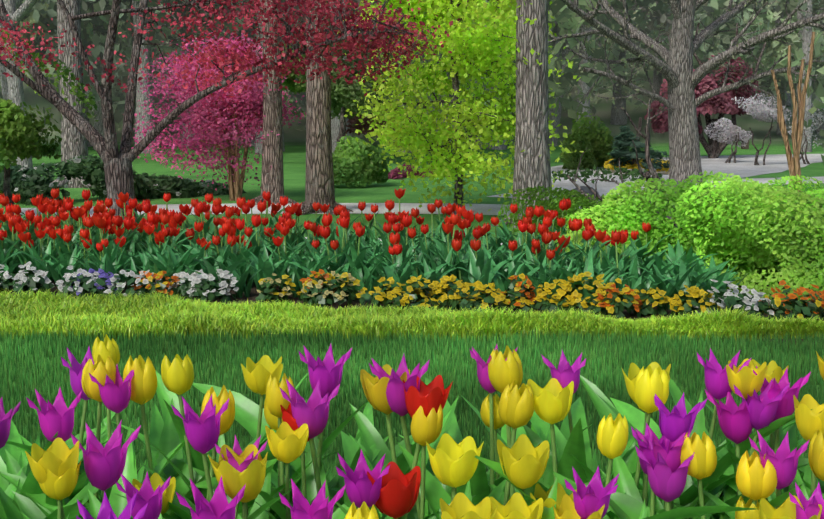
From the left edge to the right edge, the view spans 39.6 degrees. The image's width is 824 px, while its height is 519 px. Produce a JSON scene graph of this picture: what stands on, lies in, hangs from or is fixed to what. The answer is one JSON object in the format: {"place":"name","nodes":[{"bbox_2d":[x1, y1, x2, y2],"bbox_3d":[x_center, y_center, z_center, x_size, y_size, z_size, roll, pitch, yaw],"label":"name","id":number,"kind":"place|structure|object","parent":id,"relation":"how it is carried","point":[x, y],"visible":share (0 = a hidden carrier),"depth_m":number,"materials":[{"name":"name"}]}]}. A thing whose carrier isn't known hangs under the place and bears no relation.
{"place":"outdoors","nodes":[
{"label":"outdoors","id":0,"kind":"place"},
{"bbox_2d":[0,5,823,477],"bbox_3d":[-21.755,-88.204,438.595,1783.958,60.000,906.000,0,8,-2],"label":"ground","id":1,"kind":"structure","parent":0,"point":[294,165],"depth_m":25.76,"materials":[{"name":"green plant"}]},
{"bbox_2d":[123,30,305,200],"bbox_3d":[-2.891,-2.148,16.871,2.992,2.561,2.892,0,8,-2],"label":"pink maple","id":2,"kind":"object","parent":1,"relation":"on","point":[205,113],"depth_m":16.47,"materials":[{"name":"pink plant"}]},
{"bbox_2d":[0,0,460,224],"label":"maple","id":3,"kind":"object","parent":1,"relation":"on","point":[378,44],"depth_m":12.00,"materials":[{"name":"red plant"}]},
{"bbox_2d":[246,0,353,214],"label":"tree trunks","id":4,"kind":"object","parent":1,"relation":"on","point":[319,182],"visible":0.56,"depth_m":14.89,"materials":[{"name":"grey plant"}]},
{"bbox_2d":[51,0,551,227],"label":"tree trunks","id":5,"kind":"object","parent":1,"relation":"on","point":[532,168],"visible":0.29,"depth_m":12.96,"materials":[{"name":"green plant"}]},
{"bbox_2d":[3,23,809,213],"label":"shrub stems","id":6,"kind":"object","parent":1,"relation":"on","point":[713,148],"visible":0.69,"depth_m":27.63,"materials":[{"name":"plant"}]},
{"bbox_2d":[0,0,823,168],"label":"woodland","id":7,"kind":"object","parent":1,"relation":"on","point":[41,13],"depth_m":37.26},
{"bbox_2d":[0,334,823,518],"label":"tulips","id":8,"kind":"object","parent":1,"relation":"on","point":[676,463],"visible":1,"depth_m":2.71,"materials":[{"name":"multicoloured plant"}]},
{"bbox_2d":[0,325,823,482],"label":"lawn","id":9,"kind":"structure","parent":1,"relation":"on","point":[282,343],"depth_m":6.14,"materials":[{"name":"green plant"}]},
{"bbox_2d":[0,288,823,341],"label":"border grass","id":10,"kind":"structure","parent":1,"relation":"on","point":[49,312],"depth_m":7.01,"materials":[{"name":"green plant"}]},
{"bbox_2d":[0,27,823,205],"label":"shrubs","id":11,"kind":"object","parent":1,"relation":"on","point":[21,138],"visible":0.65,"depth_m":19.88,"materials":[{"name":"green plant"}]},
{"bbox_2d":[0,251,823,345],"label":"bed mulch","id":12,"kind":"object","parent":1,"relation":"on","point":[254,293],"depth_m":8.17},
{"bbox_2d":[0,188,745,309],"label":"red tulips","id":13,"kind":"object","parent":12,"relation":"on","point":[46,240],"visible":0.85,"depth_m":8.80,"materials":[{"name":"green plant"}]},
{"bbox_2d":[0,261,823,320],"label":"pansies","id":14,"kind":"object","parent":12,"relation":"on","point":[323,293],"visible":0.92,"depth_m":7.74,"materials":[{"name":"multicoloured plant"}]},
{"bbox_2d":[3,154,823,244],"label":"paths","id":15,"kind":"structure","parent":1,"relation":"on","point":[743,166],"depth_m":21.25,"materials":[{"name":"concrete"}]},
{"bbox_2d":[337,0,583,213],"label":"green tree","id":16,"kind":"object","parent":1,"relation":"on","point":[481,13],"depth_m":13.87,"materials":[{"name":"green plant"}]},
{"bbox_2d":[565,180,695,201],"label":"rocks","id":17,"kind":"object","parent":1,"relation":"on","point":[585,189],"visible":0.02,"depth_m":16.69,"materials":[{"name":"grey stone"}]},
{"bbox_2d":[498,92,823,310],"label":"bushes","id":18,"kind":"object","parent":1,"relation":"on","point":[770,233],"depth_m":8.77,"materials":[{"name":"green plant"}]},
{"bbox_2d":[548,0,823,181],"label":"tree","id":19,"kind":"object","parent":1,"relation":"on","point":[682,78],"visible":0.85,"depth_m":20.39,"materials":[{"name":"grey plant"}]},
{"bbox_2d":[548,0,823,118],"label":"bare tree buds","id":20,"kind":"object","parent":19,"relation":"attached to","point":[651,67],"visible":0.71,"depth_m":19.73,"materials":[{"name":"green plant"}]},
{"bbox_2d":[771,32,814,191],"bbox_3d":[5.778,-2.202,17.500,0.502,2.492,0.479,0,8,-2],"label":"crepe myrtle","id":21,"kind":"object","parent":1,"relation":"on","point":[793,162],"visible":0.88,"depth_m":17.44,"materials":[{"name":"beige plant"}]},
{"bbox_2d":[719,134,753,148],"bbox_3d":[10.123,-3.725,36.198,1.300,0.470,0.400,-2,8,-12],"label":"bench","id":22,"kind":"object","parent":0,"point":[746,146],"visible":0.21,"depth_m":36.15,"materials":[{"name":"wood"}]}
]}

